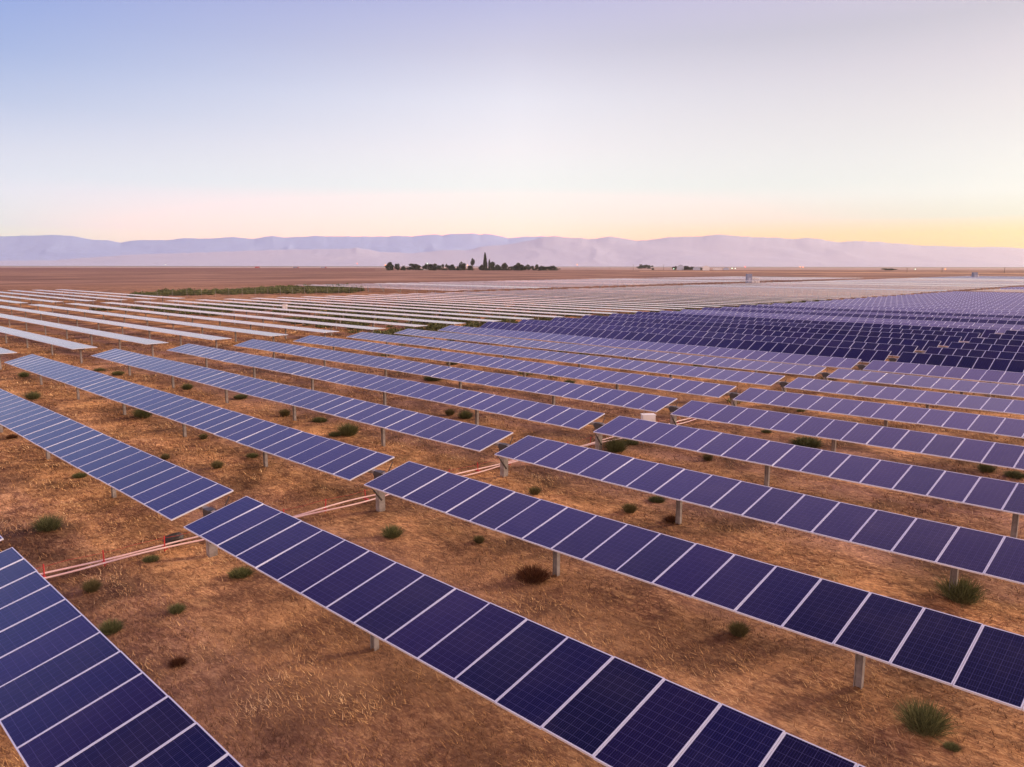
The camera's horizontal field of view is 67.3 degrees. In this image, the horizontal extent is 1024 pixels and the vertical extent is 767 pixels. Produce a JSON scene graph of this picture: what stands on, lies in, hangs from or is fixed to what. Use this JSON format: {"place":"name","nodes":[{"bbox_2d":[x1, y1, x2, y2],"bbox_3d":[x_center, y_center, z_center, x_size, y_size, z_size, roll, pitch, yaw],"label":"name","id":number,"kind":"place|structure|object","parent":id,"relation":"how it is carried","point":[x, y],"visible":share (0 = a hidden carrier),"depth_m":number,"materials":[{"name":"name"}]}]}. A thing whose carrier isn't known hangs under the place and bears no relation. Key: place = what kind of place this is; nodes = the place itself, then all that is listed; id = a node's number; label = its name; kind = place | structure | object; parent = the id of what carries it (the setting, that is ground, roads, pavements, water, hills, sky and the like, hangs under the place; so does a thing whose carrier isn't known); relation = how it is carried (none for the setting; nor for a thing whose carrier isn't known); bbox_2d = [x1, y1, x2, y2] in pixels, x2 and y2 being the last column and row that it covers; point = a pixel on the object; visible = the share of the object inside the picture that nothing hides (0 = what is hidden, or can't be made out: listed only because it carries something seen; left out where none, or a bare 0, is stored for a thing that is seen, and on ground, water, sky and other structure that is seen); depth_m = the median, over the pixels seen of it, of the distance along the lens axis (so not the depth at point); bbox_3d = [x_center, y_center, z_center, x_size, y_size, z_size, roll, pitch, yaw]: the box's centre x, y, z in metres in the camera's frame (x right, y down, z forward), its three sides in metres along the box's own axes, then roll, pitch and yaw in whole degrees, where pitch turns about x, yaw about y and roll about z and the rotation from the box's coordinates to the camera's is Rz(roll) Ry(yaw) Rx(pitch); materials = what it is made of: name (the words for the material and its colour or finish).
{"place":"outdoors","nodes":[
{"label":"outdoors","id":0,"kind":"place"},
{"bbox_2d":[0,268,374,270],"bbox_3d":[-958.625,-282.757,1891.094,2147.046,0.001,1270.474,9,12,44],"label":"dark field","id":1,"kind":"structure","parent":0,"point":[199,269],"depth_m":1462.48,"materials":[{"name":"soil"}]},
{"bbox_2d":[0,233,544,260],"bbox_3d":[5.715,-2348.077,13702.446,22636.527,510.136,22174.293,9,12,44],"label":"mountains","id":2,"kind":"structure","parent":0,"point":[35,247],"depth_m":11437.91,"materials":[{"name":"purple stone"}]},
{"bbox_2d":[0,267,1023,766],"bbox_3d":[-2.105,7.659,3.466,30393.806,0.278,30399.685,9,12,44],"label":"ground","id":3,"kind":"structure","parent":0,"point":[422,527],"depth_m":21.73,"materials":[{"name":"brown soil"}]},
{"bbox_2d":[25,512,66,531],"bbox_3d":[-14.242,4.235,23.545,1.285,0.582,1.302,9,12,44],"label":"bush","id":4,"kind":"object","parent":3,"relation":"on","point":[47,523],"visible":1,"depth_m":23.48,"materials":[{"name":"green plant"}]},
{"bbox_2d":[0,292,94,307],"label":"solar tracker","id":5,"kind":"object","parent":3,"relation":"on","point":[40,296],"visible":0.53,"depth_m":164.24,"materials":[{"name":"grey glass"}]},
{"bbox_2d":[0,326,96,363],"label":"solar tracker","id":6,"kind":"object","parent":3,"relation":"on","point":[52,341],"visible":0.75,"depth_m":70.47,"materials":[{"name":"grey glass"}]},
{"bbox_2d":[8,290,124,305],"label":"solar tracker","id":7,"kind":"object","parent":3,"relation":"on","point":[69,295],"visible":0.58,"depth_m":172.37,"materials":[{"name":"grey glass"}]},
{"bbox_2d":[0,313,167,356],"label":"solar tracker","id":8,"kind":"object","parent":3,"relation":"on","point":[91,332],"visible":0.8,"depth_m":79.22,"materials":[{"name":"grey glass"}]},
{"bbox_2d":[79,577,106,592],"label":"bush","id":9,"kind":"object","parent":3,"relation":"on","point":[90,586],"visible":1,"depth_m":19.02,"materials":[{"name":"green plant"}]},
{"bbox_2d":[36,290,152,304],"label":"solar tracker","id":10,"kind":"object","parent":3,"relation":"on","point":[97,294],"visible":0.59,"depth_m":178.16,"materials":[{"name":"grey glass"}]},
{"bbox_2d":[98,616,126,636],"bbox_3d":[-8.955,5.384,17.147,0.801,0.358,0.790,4,9,22],"label":"bush","id":11,"kind":"object","parent":3,"relation":"on","point":[110,627],"visible":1,"depth_m":17.11,"materials":[{"name":"green plant"}]},
{"bbox_2d":[0,305,231,347],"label":"solar tracker","id":12,"kind":"object","parent":3,"relation":"on","point":[176,332],"visible":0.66,"depth_m":88.35,"materials":[{"name":"grey glass"}]},
{"bbox_2d":[55,289,178,303],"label":"solar tracker","id":13,"kind":"object","parent":3,"relation":"on","point":[120,293],"visible":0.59,"depth_m":179.36,"materials":[{"name":"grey glass"}]},
{"bbox_2d":[0,535,242,766],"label":"solar tracker","id":14,"kind":"object","parent":3,"relation":"on","point":[78,688],"visible":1,"depth_m":12.08,"materials":[{"name":"blue glass"}]},
{"bbox_2d":[32,304,287,341],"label":"solar tracker","id":15,"kind":"object","parent":3,"relation":"on","point":[173,322],"visible":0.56,"depth_m":92.60,"materials":[{"name":"grey glass"}]},
{"bbox_2d":[163,532,183,544],"bbox_3d":[-9.865,4.519,22.418,0.430,0.328,0.587,9,12,44],"label":"black bundle","id":16,"kind":"object","parent":3,"relation":"on","point":[170,538],"visible":0.87,"depth_m":22.30,"materials":[{"name":"plastic"}]},
{"bbox_2d":[165,602,187,614],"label":"bush","id":17,"kind":"object","parent":3,"relation":"on","point":[176,609],"visible":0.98,"depth_m":18.05,"materials":[{"name":"green plant"}]},
{"bbox_2d":[166,655,190,668],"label":"bush","id":18,"kind":"object","parent":3,"relation":"on","point":[177,662],"visible":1,"depth_m":15.68,"materials":[{"name":"plant"}]},
{"bbox_2d":[66,303,338,338],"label":"solar tracker","id":19,"kind":"object","parent":3,"relation":"on","point":[245,322],"visible":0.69,"depth_m":96.74,"materials":[{"name":"grey glass"}]},
{"bbox_2d":[224,565,253,579],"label":"bush","id":20,"kind":"object","parent":3,"relation":"on","point":[239,573],"visible":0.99,"depth_m":20.31,"materials":[{"name":"green plant"}]},
{"bbox_2d":[101,302,385,335],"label":"solar tracker","id":21,"kind":"object","parent":3,"relation":"on","point":[295,321],"visible":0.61,"depth_m":100.61,"materials":[{"name":"grey glass"}]},
{"bbox_2d":[127,283,364,296],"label":"shrub thicket","id":22,"kind":"object","parent":3,"relation":"on","point":[308,288],"visible":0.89,"depth_m":221.88,"materials":[{"name":"green plant"}]},
{"bbox_2d":[134,301,427,336],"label":"solar tracker","id":23,"kind":"object","parent":3,"relation":"on","point":[346,319],"visible":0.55,"depth_m":104.71,"materials":[{"name":"grey glass"}]},
{"bbox_2d":[141,285,437,297],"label":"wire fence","id":24,"kind":"object","parent":3,"relation":"on","point":[280,293],"visible":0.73,"depth_m":214.60,"materials":[{"name":"metal"}]},
{"bbox_2d":[168,300,461,326],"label":"solar tracker","id":25,"kind":"object","parent":3,"relation":"on","point":[395,318],"visible":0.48,"depth_m":109.30,"materials":[{"name":"grey glass"}]},
{"bbox_2d":[335,422,361,435],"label":"bush","id":26,"kind":"object","parent":3,"relation":"on","point":[350,429],"visible":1,"depth_m":37.20,"materials":[{"name":"green plant"}]},
{"bbox_2d":[201,299,500,325],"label":"solar tracker","id":27,"kind":"object","parent":3,"relation":"on","point":[408,315],"visible":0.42,"depth_m":113.98,"materials":[{"name":"grey glass"}]},
{"bbox_2d":[40,418,691,574],"bbox_3d":[-0.935,3.324,30.532,34.515,0.111,0.328,-8,12,-43],"label":"cable conduit","id":28,"kind":"object","parent":3,"relation":"on","point":[293,516],"visible":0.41,"depth_m":22.35,"materials":[{"name":"plastic"}]},
{"bbox_2d":[44,419,695,578],"bbox_3d":[-0.786,3.367,30.387,34.515,0.111,0.338,-8,12,-43],"label":"cable conduit","id":29,"kind":"object","parent":3,"relation":"on","point":[295,517],"visible":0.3,"depth_m":22.22,"materials":[{"name":"orange plastic"}]},
{"bbox_2d":[228,299,533,323],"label":"solar tracker","id":30,"kind":"object","parent":3,"relation":"on","point":[440,313],"visible":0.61,"depth_m":118.06,"materials":[{"name":"grey glass"}]},
{"bbox_2d":[377,523,406,539],"bbox_3d":[-3.607,4.425,23.198,1.058,0.473,1.074,7,11,37],"label":"bush","id":31,"kind":"object","parent":3,"relation":"on","point":[393,533],"visible":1,"depth_m":23.09,"materials":[{"name":"green plant"}]},
{"bbox_2d":[253,298,563,322],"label":"solar tracker","id":32,"kind":"object","parent":3,"relation":"on","point":[348,304],"visible":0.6,"depth_m":122.14,"materials":[{"name":"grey glass"}]},
{"bbox_2d":[0,389,864,766],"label":"solar tracker","id":33,"kind":"object","parent":3,"relation":"on","point":[602,707],"visible":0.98,"depth_m":14.22,"materials":[{"name":"blue glass"}]},
{"bbox_2d":[276,297,589,319],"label":"solar tracker","id":34,"kind":"object","parent":3,"relation":"on","point":[464,308],"visible":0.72,"depth_m":125.62,"materials":[{"name":"grey glass"}]},
{"bbox_2d":[304,296,611,316],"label":"solar tracker","id":35,"kind":"object","parent":3,"relation":"on","point":[490,307],"visible":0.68,"depth_m":131.24,"materials":[{"name":"grey glass"}]},
{"bbox_2d":[386,268,559,269],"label":"undergrowth","id":36,"kind":"object","parent":3,"relation":"on","point":[471,269],"visible":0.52,"depth_m":1317.84,"materials":[{"name":"green plant"}]},
{"bbox_2d":[328,296,637,315],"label":"solar tracker","id":37,"kind":"object","parent":3,"relation":"on","point":[425,301],"visible":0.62,"depth_m":134.92,"materials":[{"name":"grey glass"}]},
{"bbox_2d":[346,295,659,312],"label":"solar tracker","id":38,"kind":"object","parent":3,"relation":"on","point":[612,308],"visible":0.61,"depth_m":138.70,"materials":[{"name":"grey glass"}]},
{"bbox_2d":[4,354,1023,710],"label":"solar tracker","id":39,"kind":"object","parent":3,"relation":"on","point":[974,658],"visible":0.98,"depth_m":17.81,"materials":[{"name":"blue glass"}]},
{"bbox_2d":[371,294,684,311],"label":"solar tracker","id":40,"kind":"object","parent":3,"relation":"on","point":[595,305],"visible":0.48,"depth_m":142.62,"materials":[{"name":"grey glass"}]},
{"bbox_2d":[512,563,553,585],"bbox_3d":[0.523,4.962,20.098,1.329,0.560,1.315,3,9,17],"label":"bush","id":41,"kind":"object","parent":3,"relation":"on","point":[533,574],"visible":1,"depth_m":19.98,"materials":[{"name":"plant"}]},
{"bbox_2d":[88,283,996,403],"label":"ground cover","id":42,"kind":"object","parent":3,"relation":"on","point":[431,326],"visible":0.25,"depth_m":133.47,"materials":[{"name":"brown soil"}]},
{"bbox_2d":[392,294,703,309],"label":"solar tracker","id":43,"kind":"object","parent":3,"relation":"on","point":[555,301],"visible":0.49,"depth_m":146.62,"materials":[{"name":"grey glass"}]},
{"bbox_2d":[91,349,1023,595],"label":"solar tracker","id":44,"kind":"object","parent":3,"relation":"on","point":[956,549],"visible":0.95,"depth_m":24.14,"materials":[{"name":"blue glass"}]},
{"bbox_2d":[408,293,719,310],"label":"solar tracker","id":45,"kind":"object","parent":3,"relation":"on","point":[572,300],"visible":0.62,"depth_m":151.00,"materials":[{"name":"grey glass"}]},
{"bbox_2d":[430,293,736,309],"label":"solar tracker","id":46,"kind":"object","parent":3,"relation":"on","point":[592,299],"visible":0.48,"depth_m":155.43,"materials":[{"name":"grey glass"}]},
{"bbox_2d":[167,344,1023,537],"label":"solar tracker","id":47,"kind":"object","parent":3,"relation":"on","point":[992,493],"visible":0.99,"depth_m":29.95,"materials":[{"name":"blue glass"}]},
{"bbox_2d":[445,292,753,305],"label":"solar tracker","id":48,"kind":"object","parent":3,"relation":"on","point":[608,298],"visible":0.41,"depth_m":160.17,"materials":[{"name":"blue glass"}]},
{"bbox_2d":[467,292,769,305],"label":"solar tracker","id":49,"kind":"object","parent":3,"relation":"on","point":[624,297],"visible":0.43,"depth_m":164.42,"materials":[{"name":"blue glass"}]},
{"bbox_2d":[602,436,634,452],"bbox_3d":[4.549,2.634,33.751,1.760,0.787,1.786,3,9,16],"label":"bush","id":50,"kind":"object","parent":3,"relation":"on","point":[615,446],"visible":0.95,"depth_m":33.53,"materials":[{"name":"green plant"}]},
{"bbox_2d":[233,339,1023,469],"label":"solar tracker","id":51,"kind":"object","parent":3,"relation":"on","point":[977,451],"visible":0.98,"depth_m":35.84,"materials":[{"name":"blue glass"}]},
{"bbox_2d":[478,291,784,304],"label":"solar tracker","id":52,"kind":"object","parent":3,"relation":"on","point":[640,297],"visible":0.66,"depth_m":168.06,"materials":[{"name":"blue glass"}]},
{"bbox_2d":[498,291,798,303],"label":"solar tracker","id":53,"kind":"object","parent":3,"relation":"on","point":[654,296],"visible":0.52,"depth_m":171.14,"materials":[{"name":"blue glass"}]},
{"bbox_2d":[293,335,1023,438],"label":"solar tracker","id":54,"kind":"object","parent":3,"relation":"on","point":[994,425],"visible":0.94,"depth_m":41.69,"materials":[{"name":"blue glass"}]},
{"bbox_2d":[510,290,811,302],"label":"solar tracker","id":55,"kind":"object","parent":3,"relation":"on","point":[668,295],"visible":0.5,"depth_m":176.80,"materials":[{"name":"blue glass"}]},
{"bbox_2d":[527,290,825,301],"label":"solar tracker","id":56,"kind":"object","parent":3,"relation":"on","point":[682,295],"visible":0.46,"depth_m":180.13,"materials":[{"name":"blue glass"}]},
{"bbox_2d":[347,332,1023,414],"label":"solar tracker","id":57,"kind":"object","parent":3,"relation":"on","point":[929,398],"visible":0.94,"depth_m":47.39,"materials":[{"name":"blue glass"}]},
{"bbox_2d":[543,289,839,300],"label":"solar tracker","id":58,"kind":"object","parent":3,"relation":"on","point":[700,294],"visible":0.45,"depth_m":183.34,"materials":[{"name":"grey glass"}]},
{"bbox_2d":[559,289,845,301],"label":"solar tracker","id":59,"kind":"object","parent":3,"relation":"on","point":[708,293],"visible":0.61,"depth_m":189.80,"materials":[{"name":"grey glass"}]},
{"bbox_2d":[394,329,1023,397],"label":"solar tracker","id":60,"kind":"object","parent":3,"relation":"on","point":[961,386],"visible":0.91,"depth_m":52.76,"materials":[{"name":"blue glass"}]},
{"bbox_2d":[574,289,854,298],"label":"solar tracker","id":61,"kind":"object","parent":3,"relation":"on","point":[723,293],"visible":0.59,"depth_m":190.40,"materials":[{"name":"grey glass"}]},
{"bbox_2d":[579,288,870,299],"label":"solar tracker","id":62,"kind":"object","parent":3,"relation":"on","point":[724,292],"visible":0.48,"depth_m":197.40,"materials":[{"name":"grey glass"}]},
{"bbox_2d":[438,325,1023,396],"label":"solar tracker","id":63,"kind":"object","parent":3,"relation":"on","point":[996,376],"visible":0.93,"depth_m":57.85,"materials":[{"name":"blue glass"}]},
{"bbox_2d":[599,288,879,299],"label":"solar tracker","id":64,"kind":"object","parent":3,"relation":"on","point":[746,292],"visible":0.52,"depth_m":200.28,"materials":[{"name":"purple glass"}]},
{"bbox_2d":[727,617,752,636],"bbox_3d":[5.077,5.450,17.160,0.763,0.371,0.742,-1,9,-5],"label":"bush","id":65,"kind":"object","parent":3,"relation":"on","point":[737,628],"visible":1,"depth_m":17.11,"materials":[{"name":"green plant"}]},
{"bbox_2d":[479,321,1023,384],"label":"solar tracker","id":66,"kind":"object","parent":3,"relation":"on","point":[870,356],"visible":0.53,"depth_m":63.23,"materials":[{"name":"blue glass"}]},
{"bbox_2d":[615,287,900,297],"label":"solar tracker","id":67,"kind":"object","parent":3,"relation":"on","point":[768,292],"visible":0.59,"depth_m":206.56,"materials":[{"name":"purple glass"}]},
{"bbox_2d":[518,319,1023,360],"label":"solar tracker","id":68,"kind":"object","parent":3,"relation":"on","point":[896,350],"visible":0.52,"depth_m":68.43,"materials":[{"name":"blue glass"}]},
{"bbox_2d":[645,286,919,295],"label":"solar tracker","id":69,"kind":"object","parent":3,"relation":"on","point":[790,289],"visible":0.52,"depth_m":222.72,"materials":[{"name":"purple glass"}]},
{"bbox_2d":[551,317,1023,352],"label":"solar tracker","id":70,"kind":"object","parent":3,"relation":"on","point":[923,345],"visible":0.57,"depth_m":73.41,"materials":[{"name":"blue glass"}]},
{"bbox_2d":[582,315,1023,345],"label":"solar tracker","id":71,"kind":"object","parent":3,"relation":"on","point":[945,340],"visible":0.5,"depth_m":78.16,"materials":[{"name":"blue glass"}]},
{"bbox_2d":[790,435,825,447],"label":"bush","id":72,"kind":"object","parent":3,"relation":"on","point":[806,441],"visible":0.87,"depth_m":34.92,"materials":[{"name":"green plant"}]},
{"bbox_2d":[683,285,946,293],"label":"solar tracker","id":73,"kind":"object","parent":3,"relation":"on","point":[822,288],"visible":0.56,"depth_m":236.99,"materials":[{"name":"purple glass"}]},
{"bbox_2d":[610,313,1023,341],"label":"solar tracker","id":74,"kind":"object","parent":3,"relation":"on","point":[966,336],"visible":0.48,"depth_m":83.11,"materials":[{"name":"blue glass"}]},
{"bbox_2d":[635,311,1023,337],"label":"solar tracker","id":75,"kind":"object","parent":3,"relation":"on","point":[984,333],"visible":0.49,"depth_m":87.91,"materials":[{"name":"blue glass"}]},
{"bbox_2d":[660,311,1023,333],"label":"solar tracker","id":76,"kind":"object","parent":3,"relation":"on","point":[1001,330],"visible":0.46,"depth_m":92.83,"materials":[{"name":"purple glass"}]},
{"bbox_2d":[681,309,1023,330],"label":"solar tracker","id":77,"kind":"object","parent":3,"relation":"on","point":[1016,327],"visible":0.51,"depth_m":97.19,"materials":[{"name":"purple glass"}]},
{"bbox_2d":[701,307,1023,324],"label":"solar tracker","id":78,"kind":"object","parent":3,"relation":"on","point":[1011,322],"visible":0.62,"depth_m":102.06,"materials":[{"name":"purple glass"}]},
{"bbox_2d":[722,307,1023,320],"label":"solar tracker","id":79,"kind":"object","parent":3,"relation":"on","point":[1013,319],"visible":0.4,"depth_m":106.91,"materials":[{"name":"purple glass"}]},
{"bbox_2d":[739,305,1023,318],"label":"solar tracker","id":80,"kind":"object","parent":3,"relation":"on","point":[898,312],"visible":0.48,"depth_m":111.69,"materials":[{"name":"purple glass"}]},
{"bbox_2d":[758,304,1023,315],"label":"solar tracker","id":81,"kind":"object","parent":3,"relation":"on","point":[896,310],"visible":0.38,"depth_m":116.42,"materials":[{"name":"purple glass"}]},
{"bbox_2d":[772,303,1023,313],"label":"solar tracker","id":82,"kind":"object","parent":3,"relation":"on","point":[977,311],"visible":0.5,"depth_m":120.87,"materials":[{"name":"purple glass"}]},
{"bbox_2d":[791,302,1023,311],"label":"solar tracker","id":83,"kind":"object","parent":3,"relation":"on","point":[910,307],"visible":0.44,"depth_m":125.59,"materials":[{"name":"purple glass"}]},
{"bbox_2d":[805,301,1023,309],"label":"solar tracker","id":84,"kind":"object","parent":3,"relation":"on","point":[918,305],"visible":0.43,"depth_m":129.75,"materials":[{"name":"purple glass"}]},
{"bbox_2d":[819,300,1023,308],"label":"solar tracker","id":85,"kind":"object","parent":3,"relation":"on","point":[923,304],"visible":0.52,"depth_m":134.65,"materials":[{"name":"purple glass"}]},
{"bbox_2d":[888,694,965,745],"bbox_3d":[7.234,5.861,13.505,1.441,0.633,1.307,-6,11,-35],"label":"bush","id":86,"kind":"object","parent":3,"relation":"on","point":[923,718],"visible":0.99,"depth_m":13.47,"materials":[{"name":"green plant"}]},
{"bbox_2d":[831,299,1023,306],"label":"solar tracker","id":87,"kind":"object","parent":3,"relation":"on","point":[931,303],"visible":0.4,"depth_m":139.15,"materials":[{"name":"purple glass"}]},
{"bbox_2d":[844,299,1023,304],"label":"solar tracker","id":88,"kind":"object","parent":3,"relation":"on","point":[936,301],"visible":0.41,"depth_m":143.64,"materials":[{"name":"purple glass"}]},
{"bbox_2d":[856,298,1023,303],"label":"solar tracker","id":89,"kind":"object","parent":3,"relation":"on","point":[943,300],"visible":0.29,"depth_m":147.83,"materials":[{"name":"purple glass"}]},
{"bbox_2d":[867,297,1023,302],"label":"solar tracker","id":90,"kind":"object","parent":3,"relation":"on","point":[947,299],"visible":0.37,"depth_m":152.63,"materials":[{"name":"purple glass"}]},
{"bbox_2d":[878,296,1023,300],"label":"solar tracker","id":91,"kind":"object","parent":3,"relation":"on","point":[951,298],"visible":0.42,"depth_m":157.25,"materials":[{"name":"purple glass"}]},
{"bbox_2d":[943,740,962,751],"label":"bush","id":92,"kind":"object","parent":3,"relation":"on","point":[954,747],"visible":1,"depth_m":13.03,"materials":[{"name":"green plant"}]},
{"bbox_2d":[887,296,1023,299],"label":"solar tracker","id":93,"kind":"object","parent":3,"relation":"on","point":[955,297],"visible":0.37,"depth_m":162.05,"materials":[{"name":"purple glass"}]},
{"bbox_2d":[928,572,1000,608],"bbox_3d":[11.019,5.001,18.782,1.638,0.732,1.662,-5,10,-28],"label":"bush","id":94,"kind":"object","parent":3,"relation":"on","point":[965,590],"visible":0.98,"depth_m":18.70,"materials":[{"name":"green plant"}]},
{"bbox_2d":[1002,470,1023,478],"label":"bush","id":95,"kind":"object","parent":3,"relation":"on","point":[1016,474],"visible":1,"depth_m":29.61,"materials":[{"name":"green plant"}]},
{"bbox_2d":[0,234,1023,266],"bbox_3d":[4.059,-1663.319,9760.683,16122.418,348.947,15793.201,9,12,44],"label":"foothills","id":96,"kind":"structure","parent":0,"point":[719,250],"depth_m":7986.40,"materials":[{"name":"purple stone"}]},
{"bbox_2d":[0,266,1023,267],"bbox_3d":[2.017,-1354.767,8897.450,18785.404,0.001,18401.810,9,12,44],"label":"scrub plain","id":97,"kind":"structure","parent":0,"point":[508,266],"depth_m":4580.92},
{"bbox_2d":[0,0,1023,247],"label":"sky","id":98,"kind":"structure","parent":0,"point":[887,121],"materials":[{"name":"blue"}]},
{"bbox_2d":[86,267,1023,268],"bbox_3d":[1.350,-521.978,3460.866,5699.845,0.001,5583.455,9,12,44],"label":"stubble field","id":99,"kind":"structure","parent":0,"point":[477,267],"depth_m":2748.15,"materials":[{"name":"plant"}]},
{"bbox_2d":[558,269,1023,269],"bbox_3d":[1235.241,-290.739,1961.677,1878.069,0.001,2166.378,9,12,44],"label":"pale field","id":100,"kind":"structure","parent":0,"point":[799,269],"depth_m":1789.34,"materials":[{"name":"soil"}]},
{"bbox_2d":[658,271,1023,273],"bbox_3d":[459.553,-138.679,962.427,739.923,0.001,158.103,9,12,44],"label":"dirt track","id":101,"kind":"structure","parent":0,"point":[833,272],"depth_m":976.71,"materials":[{"name":"soil"}]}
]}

